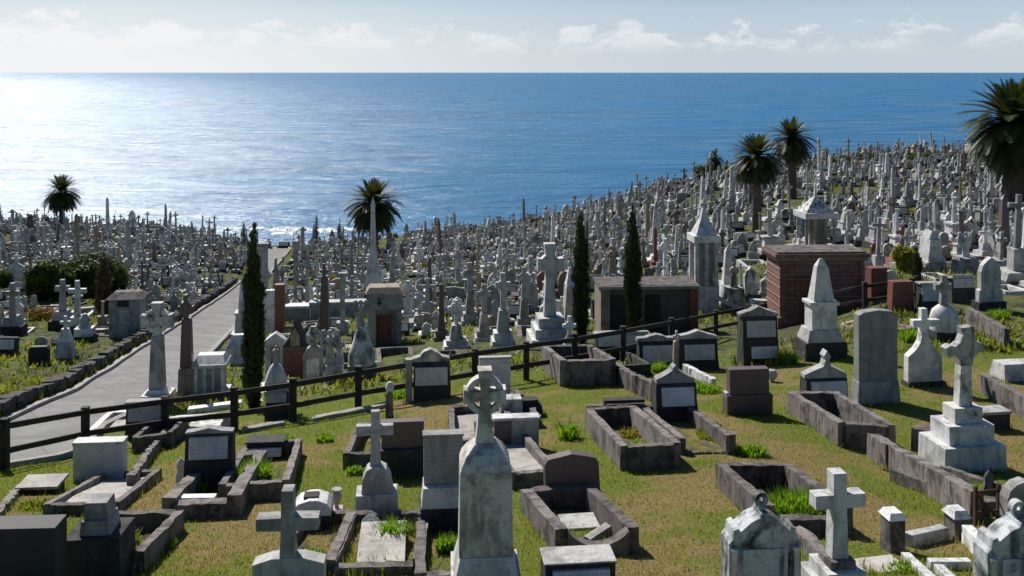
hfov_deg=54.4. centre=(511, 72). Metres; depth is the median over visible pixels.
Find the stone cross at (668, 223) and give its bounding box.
[662,221,674,239]
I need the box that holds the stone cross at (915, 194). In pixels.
[913,186,917,198]
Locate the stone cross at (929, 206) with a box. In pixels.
[915,202,931,234]
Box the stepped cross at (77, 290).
[67,280,91,335]
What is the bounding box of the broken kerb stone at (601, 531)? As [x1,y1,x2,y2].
[584,522,613,540]
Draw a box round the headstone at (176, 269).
[171,262,182,275]
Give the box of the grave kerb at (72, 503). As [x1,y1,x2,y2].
[42,468,161,515]
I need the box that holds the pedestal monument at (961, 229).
[947,210,977,251]
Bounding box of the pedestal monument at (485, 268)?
[481,257,489,282]
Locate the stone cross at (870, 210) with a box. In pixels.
[864,206,875,224]
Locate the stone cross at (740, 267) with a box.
[737,263,744,287]
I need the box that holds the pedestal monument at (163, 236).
[159,232,168,246]
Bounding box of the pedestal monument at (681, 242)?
[678,232,683,248]
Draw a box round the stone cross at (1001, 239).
[993,232,1007,265]
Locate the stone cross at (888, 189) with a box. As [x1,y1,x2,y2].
[880,185,889,205]
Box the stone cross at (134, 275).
[130,271,140,289]
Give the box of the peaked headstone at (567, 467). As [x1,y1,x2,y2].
[543,450,601,492]
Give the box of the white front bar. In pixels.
[180,493,216,498]
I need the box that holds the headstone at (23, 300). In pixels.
[20,295,27,312]
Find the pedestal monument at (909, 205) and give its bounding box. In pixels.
[907,196,912,208]
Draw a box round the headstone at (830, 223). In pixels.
[829,219,839,228]
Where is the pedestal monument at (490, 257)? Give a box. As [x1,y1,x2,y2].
[480,252,496,268]
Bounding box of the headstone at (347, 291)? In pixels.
[345,287,354,298]
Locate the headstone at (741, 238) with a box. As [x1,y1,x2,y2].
[737,233,747,248]
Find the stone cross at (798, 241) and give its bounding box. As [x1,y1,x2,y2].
[793,238,804,244]
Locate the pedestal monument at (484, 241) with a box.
[481,231,486,243]
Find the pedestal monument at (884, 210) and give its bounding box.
[881,197,887,216]
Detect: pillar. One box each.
[257,242,268,288]
[263,283,284,334]
[293,240,297,282]
[385,381,393,418]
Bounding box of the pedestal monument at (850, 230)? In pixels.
[840,210,855,243]
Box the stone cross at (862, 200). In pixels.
[857,191,864,210]
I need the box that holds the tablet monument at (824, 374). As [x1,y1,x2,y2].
[800,348,847,396]
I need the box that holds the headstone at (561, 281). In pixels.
[556,271,566,295]
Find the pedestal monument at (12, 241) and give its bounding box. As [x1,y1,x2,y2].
[6,232,16,249]
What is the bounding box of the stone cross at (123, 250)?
[121,248,126,260]
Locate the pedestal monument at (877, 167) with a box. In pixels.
[875,153,883,173]
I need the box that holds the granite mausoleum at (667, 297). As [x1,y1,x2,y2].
[593,276,699,332]
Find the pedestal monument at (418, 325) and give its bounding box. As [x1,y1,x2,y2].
[412,306,423,331]
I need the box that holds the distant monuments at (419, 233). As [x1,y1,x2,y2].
[0,138,982,252]
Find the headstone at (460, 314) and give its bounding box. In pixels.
[450,297,463,322]
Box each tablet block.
[0,291,5,302]
[0,336,19,356]
[4,301,8,309]
[13,281,25,287]
[31,242,39,249]
[51,336,58,345]
[93,306,98,316]
[151,263,157,270]
[154,273,160,282]
[156,265,168,276]
[162,277,168,287]
[164,295,172,303]
[211,274,222,282]
[216,242,225,250]
[237,262,244,269]
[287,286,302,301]
[330,317,339,327]
[335,290,339,298]
[351,329,367,340]
[355,292,365,298]
[382,256,390,267]
[402,321,409,335]
[403,271,409,276]
[403,294,410,309]
[403,315,413,320]
[435,297,447,308]
[441,272,452,283]
[442,261,449,266]
[473,288,480,298]
[474,298,481,306]
[483,274,496,283]
[506,297,515,302]
[506,303,530,319]
[509,284,516,293]
[538,297,543,306]
[540,233,550,241]
[590,298,594,318]
[605,236,614,246]
[619,225,630,231]
[620,230,628,239]
[677,255,688,265]
[678,215,685,223]
[718,255,723,266]
[721,247,738,258]
[730,221,743,231]
[734,244,746,256]
[745,232,755,240]
[753,240,761,243]
[755,244,761,251]
[828,228,840,241]
[836,177,842,182]
[836,194,846,201]
[836,236,841,243]
[896,206,907,216]
[902,215,911,220]
[922,188,929,196]
[948,181,957,188]
[951,176,958,182]
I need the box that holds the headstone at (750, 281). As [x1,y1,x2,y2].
[743,266,760,302]
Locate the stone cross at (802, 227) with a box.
[795,217,804,229]
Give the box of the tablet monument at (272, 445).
[245,434,286,460]
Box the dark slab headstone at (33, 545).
[0,514,66,575]
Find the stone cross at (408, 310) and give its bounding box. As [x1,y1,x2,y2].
[402,280,414,318]
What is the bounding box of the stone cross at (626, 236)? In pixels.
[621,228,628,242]
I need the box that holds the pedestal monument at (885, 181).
[877,173,887,187]
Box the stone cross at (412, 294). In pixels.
[410,289,417,311]
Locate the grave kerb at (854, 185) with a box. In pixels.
[847,183,862,186]
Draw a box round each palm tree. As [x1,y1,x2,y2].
[38,174,86,225]
[342,177,406,251]
[705,148,723,171]
[726,132,788,233]
[764,116,819,198]
[953,78,1023,217]
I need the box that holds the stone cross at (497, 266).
[495,264,499,280]
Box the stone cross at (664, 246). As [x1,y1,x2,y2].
[657,238,672,275]
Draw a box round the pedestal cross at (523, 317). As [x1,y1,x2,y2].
[514,267,530,329]
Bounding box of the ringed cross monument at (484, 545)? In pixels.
[450,366,520,575]
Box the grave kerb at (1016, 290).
[1001,284,1023,293]
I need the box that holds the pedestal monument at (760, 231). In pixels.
[753,213,765,240]
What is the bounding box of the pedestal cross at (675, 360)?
[672,330,678,368]
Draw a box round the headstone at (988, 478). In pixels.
[981,470,994,495]
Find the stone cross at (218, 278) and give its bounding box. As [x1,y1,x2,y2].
[216,270,221,284]
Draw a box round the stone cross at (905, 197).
[903,194,909,214]
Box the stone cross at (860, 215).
[854,212,862,228]
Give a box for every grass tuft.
[14,496,53,511]
[134,528,142,543]
[166,536,178,549]
[194,480,208,493]
[235,454,279,480]
[283,433,295,440]
[301,544,326,554]
[315,431,335,442]
[346,463,363,475]
[369,513,414,544]
[382,389,412,399]
[433,531,457,554]
[553,416,583,440]
[615,425,640,438]
[626,441,650,444]
[648,359,669,372]
[693,426,731,439]
[696,379,720,393]
[734,440,771,457]
[761,480,826,514]
[775,347,804,364]
[888,559,925,574]
[898,327,917,342]
[969,478,983,489]
[984,307,1011,319]
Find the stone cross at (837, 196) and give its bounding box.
[835,194,839,214]
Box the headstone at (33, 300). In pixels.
[28,294,36,309]
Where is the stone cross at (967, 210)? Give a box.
[965,208,970,219]
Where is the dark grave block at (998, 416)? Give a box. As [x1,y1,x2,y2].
[981,405,1011,429]
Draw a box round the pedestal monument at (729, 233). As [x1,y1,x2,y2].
[725,217,733,242]
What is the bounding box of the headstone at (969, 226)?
[964,219,978,245]
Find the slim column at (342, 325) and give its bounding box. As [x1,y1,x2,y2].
[336,272,348,335]
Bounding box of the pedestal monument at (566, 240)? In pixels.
[563,234,569,248]
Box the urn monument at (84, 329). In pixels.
[73,313,97,341]
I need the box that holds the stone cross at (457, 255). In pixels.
[452,250,463,285]
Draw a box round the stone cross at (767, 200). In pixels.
[762,196,775,222]
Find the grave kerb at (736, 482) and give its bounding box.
[716,462,852,535]
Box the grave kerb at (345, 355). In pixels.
[324,352,348,370]
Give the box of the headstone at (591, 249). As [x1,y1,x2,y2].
[589,242,594,256]
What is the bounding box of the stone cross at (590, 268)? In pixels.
[588,251,593,273]
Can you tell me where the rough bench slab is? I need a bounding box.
[188,419,222,428]
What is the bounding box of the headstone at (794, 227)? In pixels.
[792,216,804,229]
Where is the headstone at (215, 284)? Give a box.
[211,277,218,290]
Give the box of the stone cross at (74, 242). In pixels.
[71,238,77,255]
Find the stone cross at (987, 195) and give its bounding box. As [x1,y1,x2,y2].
[984,191,994,217]
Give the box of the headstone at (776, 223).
[772,219,781,234]
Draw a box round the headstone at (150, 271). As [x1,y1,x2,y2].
[144,269,154,283]
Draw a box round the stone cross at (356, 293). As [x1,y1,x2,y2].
[355,278,359,298]
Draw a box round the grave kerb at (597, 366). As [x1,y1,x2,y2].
[541,344,615,386]
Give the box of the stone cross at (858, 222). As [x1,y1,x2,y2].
[855,218,860,235]
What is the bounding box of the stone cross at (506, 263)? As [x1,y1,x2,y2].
[502,258,510,280]
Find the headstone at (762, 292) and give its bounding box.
[758,271,766,296]
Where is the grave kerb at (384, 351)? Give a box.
[376,346,413,361]
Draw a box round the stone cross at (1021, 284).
[1014,280,1023,288]
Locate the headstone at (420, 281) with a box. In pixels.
[416,272,426,291]
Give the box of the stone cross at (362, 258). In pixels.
[358,254,367,287]
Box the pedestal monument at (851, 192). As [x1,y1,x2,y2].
[842,179,857,205]
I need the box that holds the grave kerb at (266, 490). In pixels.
[218,438,301,501]
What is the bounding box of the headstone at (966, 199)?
[963,190,972,207]
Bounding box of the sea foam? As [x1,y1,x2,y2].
[224,226,356,234]
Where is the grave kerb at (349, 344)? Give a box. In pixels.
[335,341,352,349]
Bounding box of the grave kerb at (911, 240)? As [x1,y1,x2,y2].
[909,235,921,241]
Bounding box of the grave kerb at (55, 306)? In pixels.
[38,305,58,310]
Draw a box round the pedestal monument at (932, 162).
[927,159,936,178]
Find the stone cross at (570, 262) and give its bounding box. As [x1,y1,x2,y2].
[565,237,574,271]
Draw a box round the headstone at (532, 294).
[518,281,539,311]
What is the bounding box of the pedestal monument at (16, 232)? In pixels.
[14,223,19,240]
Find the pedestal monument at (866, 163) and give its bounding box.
[858,148,868,171]
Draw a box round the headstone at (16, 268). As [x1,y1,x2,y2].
[7,254,24,281]
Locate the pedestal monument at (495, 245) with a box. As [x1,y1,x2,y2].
[492,226,502,248]
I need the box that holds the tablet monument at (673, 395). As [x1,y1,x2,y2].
[651,362,697,421]
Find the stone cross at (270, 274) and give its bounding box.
[268,268,272,286]
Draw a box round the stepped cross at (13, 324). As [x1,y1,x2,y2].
[0,282,27,335]
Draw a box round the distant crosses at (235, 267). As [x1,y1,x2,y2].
[0,137,1002,276]
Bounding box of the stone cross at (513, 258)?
[510,254,517,279]
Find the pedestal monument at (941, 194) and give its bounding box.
[937,182,946,201]
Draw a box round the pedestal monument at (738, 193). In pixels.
[735,182,742,204]
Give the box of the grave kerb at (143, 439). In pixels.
[132,416,187,453]
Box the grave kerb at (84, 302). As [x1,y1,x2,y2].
[66,299,90,305]
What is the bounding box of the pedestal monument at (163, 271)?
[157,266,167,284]
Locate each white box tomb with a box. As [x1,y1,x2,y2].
[285,303,310,321]
[309,299,365,320]
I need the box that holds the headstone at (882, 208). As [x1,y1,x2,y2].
[881,205,885,214]
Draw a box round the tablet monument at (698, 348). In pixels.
[677,329,719,370]
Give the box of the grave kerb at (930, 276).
[921,272,947,280]
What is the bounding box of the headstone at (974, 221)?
[968,216,979,240]
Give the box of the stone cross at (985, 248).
[970,227,992,256]
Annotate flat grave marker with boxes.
[854,554,902,571]
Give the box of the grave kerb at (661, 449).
[585,405,680,470]
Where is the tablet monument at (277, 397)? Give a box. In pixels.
[264,388,288,421]
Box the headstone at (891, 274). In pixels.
[887,270,895,287]
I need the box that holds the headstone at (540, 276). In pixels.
[536,271,555,295]
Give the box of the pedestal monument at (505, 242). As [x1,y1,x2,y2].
[501,226,507,250]
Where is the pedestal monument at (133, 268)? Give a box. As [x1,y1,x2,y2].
[131,264,138,283]
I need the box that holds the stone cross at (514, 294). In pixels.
[507,266,526,300]
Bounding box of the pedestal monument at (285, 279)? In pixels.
[284,276,289,298]
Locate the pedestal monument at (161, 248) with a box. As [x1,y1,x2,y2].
[157,244,166,259]
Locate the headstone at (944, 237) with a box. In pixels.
[939,232,948,244]
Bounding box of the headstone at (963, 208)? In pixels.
[961,206,965,220]
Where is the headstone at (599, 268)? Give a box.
[597,263,602,273]
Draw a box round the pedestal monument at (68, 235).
[67,230,72,248]
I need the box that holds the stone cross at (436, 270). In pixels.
[434,252,439,276]
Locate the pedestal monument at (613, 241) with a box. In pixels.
[609,225,616,248]
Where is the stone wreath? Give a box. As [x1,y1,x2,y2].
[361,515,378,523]
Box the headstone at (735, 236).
[733,232,749,245]
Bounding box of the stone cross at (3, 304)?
[0,301,5,319]
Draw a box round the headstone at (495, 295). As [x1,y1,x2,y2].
[487,284,499,314]
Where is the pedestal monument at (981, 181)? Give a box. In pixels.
[975,173,983,184]
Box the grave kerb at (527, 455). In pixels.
[474,419,545,488]
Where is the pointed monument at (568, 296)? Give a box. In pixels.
[563,267,575,328]
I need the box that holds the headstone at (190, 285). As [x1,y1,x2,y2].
[186,282,194,293]
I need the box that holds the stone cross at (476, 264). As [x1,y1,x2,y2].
[473,240,483,276]
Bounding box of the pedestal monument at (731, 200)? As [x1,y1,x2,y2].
[725,186,736,213]
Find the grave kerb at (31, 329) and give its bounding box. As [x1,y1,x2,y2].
[25,327,35,334]
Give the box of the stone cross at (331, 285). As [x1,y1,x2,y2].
[320,279,334,298]
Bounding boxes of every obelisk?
[0,237,3,265]
[1,236,7,263]
[20,232,27,260]
[38,227,42,250]
[53,214,62,242]
[53,223,61,243]
[67,213,80,259]
[80,214,83,225]
[84,215,90,231]
[91,215,98,239]
[93,226,99,254]
[103,197,114,229]
[120,236,124,249]
[123,220,136,270]
[133,235,140,250]
[136,221,144,236]
[136,262,140,273]
[145,265,148,289]
[151,242,157,262]
[162,204,167,232]
[168,212,171,223]
[168,237,176,261]
[173,236,178,246]
[187,225,189,241]
[190,221,194,232]
[194,246,199,285]
[201,215,204,235]
[201,247,207,267]
[201,280,207,294]
[222,229,227,248]
[230,279,244,338]
[271,258,276,288]
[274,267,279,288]
[299,227,303,258]
[302,253,310,318]
[304,250,310,271]
[313,258,318,293]
[317,263,332,355]
[322,246,327,259]
[328,252,329,268]
[332,234,336,256]
[347,262,349,280]
[349,245,353,276]
[388,252,396,282]
[423,220,427,233]
[428,257,436,308]
[435,218,444,264]
[450,214,457,246]
[472,253,475,266]
[474,233,481,264]
[482,218,492,234]
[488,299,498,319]
[495,243,503,264]
[505,220,508,244]
[522,197,527,233]
[551,214,554,241]
[555,246,559,256]
[585,220,591,265]
[594,223,599,246]
[598,197,601,217]
[603,200,607,229]
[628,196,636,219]
[643,205,649,240]
[648,227,662,272]
[649,201,657,253]
[658,212,659,230]
[670,258,674,275]
[671,225,677,255]
[677,246,683,268]
[695,176,708,220]
[705,164,706,181]
[705,172,712,188]
[716,166,720,181]
[719,245,730,305]
[720,209,729,246]
[722,181,726,197]
[727,169,735,198]
[743,183,751,212]
[812,137,824,180]
[825,155,834,183]
[837,206,854,230]
[860,181,867,203]
[864,186,869,205]
[872,161,877,179]
[883,167,899,213]
[884,153,890,180]
[892,213,899,234]
[900,181,915,205]
[914,163,922,180]
[916,179,923,200]
[929,130,931,148]
[932,201,944,235]
[969,219,978,242]
[981,210,987,235]
[989,195,1011,257]
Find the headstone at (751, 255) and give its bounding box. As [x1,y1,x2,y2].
[747,252,755,259]
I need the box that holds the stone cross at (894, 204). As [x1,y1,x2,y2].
[884,197,905,231]
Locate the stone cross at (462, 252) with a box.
[460,250,465,268]
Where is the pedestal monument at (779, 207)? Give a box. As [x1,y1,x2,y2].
[772,200,785,218]
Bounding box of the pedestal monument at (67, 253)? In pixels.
[57,239,71,260]
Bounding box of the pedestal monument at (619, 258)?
[617,244,622,266]
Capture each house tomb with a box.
[190,351,231,397]
[225,333,244,364]
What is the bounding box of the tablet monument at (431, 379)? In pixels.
[405,347,449,403]
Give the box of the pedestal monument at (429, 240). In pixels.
[426,233,433,247]
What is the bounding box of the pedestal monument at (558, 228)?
[555,224,564,239]
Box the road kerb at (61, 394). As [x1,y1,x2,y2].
[1,280,240,420]
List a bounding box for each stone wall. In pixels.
[0,277,237,415]
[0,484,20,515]
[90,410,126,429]
[126,427,169,485]
[169,412,223,419]
[187,399,241,414]
[242,419,284,433]
[311,401,385,421]
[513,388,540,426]
[586,404,602,407]
[616,363,651,400]
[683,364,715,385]
[795,525,824,557]
[867,433,983,523]
[901,552,935,575]
[905,524,948,547]
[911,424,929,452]
[927,557,971,569]
[934,564,954,575]
[961,525,977,553]
[965,308,1009,346]
[979,373,1023,418]
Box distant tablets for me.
[4,148,986,253]
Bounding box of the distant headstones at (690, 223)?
[1,142,1001,283]
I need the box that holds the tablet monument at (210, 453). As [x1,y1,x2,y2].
[182,424,235,491]
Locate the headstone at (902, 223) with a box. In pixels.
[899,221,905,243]
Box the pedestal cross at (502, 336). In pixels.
[490,272,515,346]
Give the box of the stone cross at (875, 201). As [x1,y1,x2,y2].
[872,193,880,205]
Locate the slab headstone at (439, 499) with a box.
[420,429,463,532]
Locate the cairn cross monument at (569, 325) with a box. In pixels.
[562,315,575,344]
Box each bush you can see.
[0,268,13,288]
[20,257,76,300]
[24,305,55,319]
[66,251,131,298]
[328,273,336,283]
[410,262,432,269]
[436,278,465,288]
[691,164,716,180]
[720,165,736,176]
[823,155,859,163]
[857,152,892,159]
[890,244,915,271]
[899,152,937,160]
[945,152,972,159]
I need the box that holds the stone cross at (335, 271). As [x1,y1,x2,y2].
[332,260,339,277]
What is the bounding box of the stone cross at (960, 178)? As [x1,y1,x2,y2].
[956,176,963,199]
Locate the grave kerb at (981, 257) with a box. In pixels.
[975,256,986,259]
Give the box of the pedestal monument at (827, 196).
[822,182,831,204]
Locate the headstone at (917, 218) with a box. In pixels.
[915,209,925,222]
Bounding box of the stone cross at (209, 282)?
[200,257,216,288]
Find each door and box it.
[377,315,390,345]
[799,280,808,316]
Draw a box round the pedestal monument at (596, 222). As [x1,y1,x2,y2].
[589,211,602,240]
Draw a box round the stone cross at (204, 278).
[199,268,207,282]
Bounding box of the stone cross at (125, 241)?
[121,222,136,259]
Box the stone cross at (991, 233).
[987,229,995,237]
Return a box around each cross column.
[140,301,176,397]
[177,294,194,396]
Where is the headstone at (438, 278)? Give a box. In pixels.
[435,271,440,283]
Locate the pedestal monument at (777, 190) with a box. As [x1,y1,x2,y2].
[774,184,781,197]
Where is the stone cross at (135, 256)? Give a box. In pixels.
[132,254,139,279]
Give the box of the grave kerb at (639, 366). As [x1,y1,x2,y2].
[600,349,650,376]
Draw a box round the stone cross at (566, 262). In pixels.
[564,255,568,266]
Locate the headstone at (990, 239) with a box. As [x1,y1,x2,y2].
[979,234,993,248]
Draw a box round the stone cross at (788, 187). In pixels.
[784,183,794,209]
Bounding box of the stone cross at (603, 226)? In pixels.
[599,222,609,258]
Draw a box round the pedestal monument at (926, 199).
[921,189,930,203]
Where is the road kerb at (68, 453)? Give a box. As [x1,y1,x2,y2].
[10,247,291,467]
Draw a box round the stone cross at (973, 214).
[964,191,982,227]
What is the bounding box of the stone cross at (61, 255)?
[58,247,65,261]
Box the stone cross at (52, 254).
[47,230,55,258]
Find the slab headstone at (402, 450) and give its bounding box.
[380,418,423,478]
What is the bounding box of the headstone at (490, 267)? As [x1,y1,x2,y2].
[486,262,495,272]
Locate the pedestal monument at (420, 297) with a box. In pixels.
[414,291,424,307]
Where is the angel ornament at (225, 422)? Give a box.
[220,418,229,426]
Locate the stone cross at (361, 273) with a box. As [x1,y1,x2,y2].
[358,271,364,291]
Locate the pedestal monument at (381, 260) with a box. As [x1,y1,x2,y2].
[378,253,382,264]
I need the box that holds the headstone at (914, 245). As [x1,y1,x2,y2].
[910,242,918,251]
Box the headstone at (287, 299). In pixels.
[285,291,289,302]
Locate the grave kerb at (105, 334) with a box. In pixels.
[98,332,108,336]
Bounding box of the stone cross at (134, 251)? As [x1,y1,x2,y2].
[129,249,137,271]
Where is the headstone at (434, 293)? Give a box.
[432,289,438,301]
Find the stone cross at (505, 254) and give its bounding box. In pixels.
[502,251,508,271]
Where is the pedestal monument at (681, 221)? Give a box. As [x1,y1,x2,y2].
[677,219,683,232]
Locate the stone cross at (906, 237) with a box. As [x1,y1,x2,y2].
[889,231,913,268]
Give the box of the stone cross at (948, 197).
[944,194,951,214]
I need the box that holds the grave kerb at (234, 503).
[162,450,266,519]
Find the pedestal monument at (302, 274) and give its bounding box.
[298,267,304,282]
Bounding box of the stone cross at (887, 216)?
[881,196,902,222]
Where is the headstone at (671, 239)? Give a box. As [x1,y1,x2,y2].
[668,234,673,246]
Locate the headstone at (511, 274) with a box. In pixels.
[508,268,514,283]
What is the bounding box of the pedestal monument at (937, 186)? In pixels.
[934,166,946,189]
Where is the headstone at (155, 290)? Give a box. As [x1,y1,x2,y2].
[149,284,160,308]
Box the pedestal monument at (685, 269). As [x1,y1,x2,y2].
[682,262,687,275]
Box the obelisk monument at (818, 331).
[793,258,847,361]
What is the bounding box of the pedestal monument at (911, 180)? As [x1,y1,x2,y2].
[908,171,914,185]
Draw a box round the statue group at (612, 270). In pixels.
[601,242,625,276]
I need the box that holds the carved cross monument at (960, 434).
[918,324,1006,472]
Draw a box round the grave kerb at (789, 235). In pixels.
[784,230,804,239]
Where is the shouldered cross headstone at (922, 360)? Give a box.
[901,307,945,387]
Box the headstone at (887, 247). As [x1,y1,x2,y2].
[882,243,893,263]
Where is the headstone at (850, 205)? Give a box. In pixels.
[847,201,854,212]
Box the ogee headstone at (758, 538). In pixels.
[721,489,800,575]
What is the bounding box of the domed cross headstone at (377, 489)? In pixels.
[355,409,397,510]
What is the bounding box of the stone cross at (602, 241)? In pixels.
[594,237,605,263]
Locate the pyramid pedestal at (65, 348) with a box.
[51,316,78,361]
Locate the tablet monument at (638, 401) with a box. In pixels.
[602,396,644,409]
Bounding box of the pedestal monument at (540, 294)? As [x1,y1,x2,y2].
[538,281,555,296]
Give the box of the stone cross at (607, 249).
[606,248,610,264]
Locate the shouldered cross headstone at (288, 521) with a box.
[252,484,325,575]
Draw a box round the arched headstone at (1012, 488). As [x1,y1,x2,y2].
[1000,476,1023,517]
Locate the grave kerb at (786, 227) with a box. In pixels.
[764,223,791,230]
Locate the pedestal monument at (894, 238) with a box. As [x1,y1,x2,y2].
[882,208,899,253]
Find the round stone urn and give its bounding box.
[769,369,776,381]
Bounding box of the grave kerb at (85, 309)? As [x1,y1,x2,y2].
[71,306,93,316]
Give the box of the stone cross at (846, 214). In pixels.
[841,210,851,237]
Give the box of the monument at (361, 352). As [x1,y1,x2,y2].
[347,300,376,379]
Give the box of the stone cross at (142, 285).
[138,261,145,289]
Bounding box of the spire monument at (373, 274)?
[364,198,381,291]
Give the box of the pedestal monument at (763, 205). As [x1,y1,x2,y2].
[761,195,765,206]
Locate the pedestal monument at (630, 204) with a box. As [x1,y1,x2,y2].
[627,196,631,214]
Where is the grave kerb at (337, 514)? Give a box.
[277,509,358,565]
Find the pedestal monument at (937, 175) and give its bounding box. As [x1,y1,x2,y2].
[930,163,945,181]
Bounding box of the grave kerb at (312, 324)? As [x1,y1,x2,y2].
[302,322,317,326]
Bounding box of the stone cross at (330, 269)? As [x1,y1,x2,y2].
[329,266,333,290]
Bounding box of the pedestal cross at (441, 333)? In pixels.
[434,284,448,341]
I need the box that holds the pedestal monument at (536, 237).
[530,232,538,246]
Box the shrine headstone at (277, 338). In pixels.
[265,331,286,373]
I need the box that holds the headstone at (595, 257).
[593,251,603,264]
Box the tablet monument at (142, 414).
[125,398,160,438]
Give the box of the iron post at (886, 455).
[883,444,887,470]
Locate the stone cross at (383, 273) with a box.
[381,270,385,280]
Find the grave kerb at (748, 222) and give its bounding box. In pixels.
[739,217,751,224]
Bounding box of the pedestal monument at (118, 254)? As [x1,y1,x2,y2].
[116,248,129,271]
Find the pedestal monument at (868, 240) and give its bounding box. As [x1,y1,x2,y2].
[862,208,884,247]
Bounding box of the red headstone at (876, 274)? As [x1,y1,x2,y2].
[866,266,886,296]
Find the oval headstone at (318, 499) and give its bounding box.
[296,489,332,528]
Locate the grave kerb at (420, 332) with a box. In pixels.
[418,330,434,337]
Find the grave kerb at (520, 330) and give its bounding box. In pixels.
[516,325,530,336]
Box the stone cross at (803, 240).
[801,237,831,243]
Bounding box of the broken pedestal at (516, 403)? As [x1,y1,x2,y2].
[499,394,542,415]
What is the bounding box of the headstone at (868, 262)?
[864,257,872,280]
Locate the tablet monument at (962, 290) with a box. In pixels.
[947,274,975,302]
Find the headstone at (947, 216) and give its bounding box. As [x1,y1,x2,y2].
[944,212,951,230]
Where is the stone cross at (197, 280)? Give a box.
[194,277,201,297]
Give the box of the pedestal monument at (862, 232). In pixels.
[850,206,869,246]
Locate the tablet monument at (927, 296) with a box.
[915,281,938,310]
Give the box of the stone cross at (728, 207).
[716,204,735,234]
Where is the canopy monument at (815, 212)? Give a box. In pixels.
[786,184,838,244]
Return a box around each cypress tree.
[93,250,114,315]
[239,221,267,407]
[240,221,246,246]
[313,213,318,243]
[337,219,342,240]
[570,210,591,343]
[622,204,644,327]
[910,247,923,280]
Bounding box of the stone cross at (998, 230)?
[992,225,1003,257]
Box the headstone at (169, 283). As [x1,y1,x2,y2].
[166,278,180,293]
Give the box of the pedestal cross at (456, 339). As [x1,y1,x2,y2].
[442,300,468,349]
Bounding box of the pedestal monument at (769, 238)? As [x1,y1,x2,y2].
[755,208,779,260]
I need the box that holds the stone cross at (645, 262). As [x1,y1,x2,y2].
[640,239,649,268]
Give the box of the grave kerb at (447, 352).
[438,350,459,354]
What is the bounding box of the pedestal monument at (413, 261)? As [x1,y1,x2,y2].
[410,236,422,266]
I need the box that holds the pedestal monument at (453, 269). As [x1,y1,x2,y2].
[450,249,455,278]
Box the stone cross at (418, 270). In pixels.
[409,245,425,277]
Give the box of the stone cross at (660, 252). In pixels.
[646,234,669,263]
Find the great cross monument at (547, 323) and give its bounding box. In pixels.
[526,242,567,342]
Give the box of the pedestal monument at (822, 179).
[813,168,826,189]
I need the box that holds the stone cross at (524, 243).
[519,241,527,262]
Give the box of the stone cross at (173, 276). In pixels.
[167,272,177,295]
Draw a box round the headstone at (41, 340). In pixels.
[34,336,47,344]
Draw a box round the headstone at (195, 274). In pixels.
[192,266,198,287]
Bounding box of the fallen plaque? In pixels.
[558,512,598,530]
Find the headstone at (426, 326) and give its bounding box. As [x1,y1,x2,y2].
[421,322,430,338]
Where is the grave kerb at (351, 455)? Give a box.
[342,420,381,469]
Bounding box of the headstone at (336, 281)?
[330,278,339,291]
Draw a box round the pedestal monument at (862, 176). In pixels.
[860,166,864,179]
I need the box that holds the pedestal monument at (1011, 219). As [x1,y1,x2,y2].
[1009,210,1013,224]
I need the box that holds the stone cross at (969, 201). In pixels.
[965,198,974,217]
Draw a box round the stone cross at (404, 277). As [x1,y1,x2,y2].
[402,274,407,290]
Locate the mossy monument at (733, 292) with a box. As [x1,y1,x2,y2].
[720,262,745,310]
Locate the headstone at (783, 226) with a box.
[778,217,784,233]
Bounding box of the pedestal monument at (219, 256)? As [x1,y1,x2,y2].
[214,241,227,267]
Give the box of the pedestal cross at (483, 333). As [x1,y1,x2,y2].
[474,284,492,341]
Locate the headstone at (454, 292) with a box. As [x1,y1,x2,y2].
[446,286,465,305]
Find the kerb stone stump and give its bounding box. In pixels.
[722,431,735,453]
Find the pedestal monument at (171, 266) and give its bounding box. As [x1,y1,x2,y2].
[169,252,173,275]
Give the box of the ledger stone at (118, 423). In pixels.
[107,420,125,427]
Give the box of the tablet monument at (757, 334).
[737,304,778,365]
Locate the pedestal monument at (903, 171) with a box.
[898,167,908,178]
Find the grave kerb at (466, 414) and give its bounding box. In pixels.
[449,402,509,445]
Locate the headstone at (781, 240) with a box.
[777,226,784,244]
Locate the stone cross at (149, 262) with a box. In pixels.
[136,230,153,266]
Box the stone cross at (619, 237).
[616,234,622,263]
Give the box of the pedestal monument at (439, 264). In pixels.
[437,253,443,271]
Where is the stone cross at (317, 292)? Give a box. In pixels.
[313,276,320,299]
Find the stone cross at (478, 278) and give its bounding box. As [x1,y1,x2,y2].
[473,272,482,317]
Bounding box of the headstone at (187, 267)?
[185,264,189,272]
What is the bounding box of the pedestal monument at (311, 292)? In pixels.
[304,285,315,300]
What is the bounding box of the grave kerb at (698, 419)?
[642,405,727,454]
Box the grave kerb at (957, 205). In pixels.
[949,203,978,207]
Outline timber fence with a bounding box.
[0,275,918,470]
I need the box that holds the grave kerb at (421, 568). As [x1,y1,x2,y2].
[414,512,450,575]
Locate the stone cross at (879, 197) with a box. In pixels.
[872,172,886,201]
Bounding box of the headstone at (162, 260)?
[158,256,165,264]
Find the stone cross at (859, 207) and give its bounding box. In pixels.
[856,204,863,216]
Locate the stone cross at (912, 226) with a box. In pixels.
[909,223,919,244]
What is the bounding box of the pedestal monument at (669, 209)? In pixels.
[664,192,674,217]
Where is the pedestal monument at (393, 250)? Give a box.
[390,242,397,269]
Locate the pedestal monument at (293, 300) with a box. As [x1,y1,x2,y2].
[290,297,297,302]
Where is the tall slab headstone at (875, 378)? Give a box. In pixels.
[850,308,900,405]
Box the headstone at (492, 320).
[488,315,496,325]
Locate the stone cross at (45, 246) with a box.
[42,243,48,259]
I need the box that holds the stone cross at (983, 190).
[982,188,986,203]

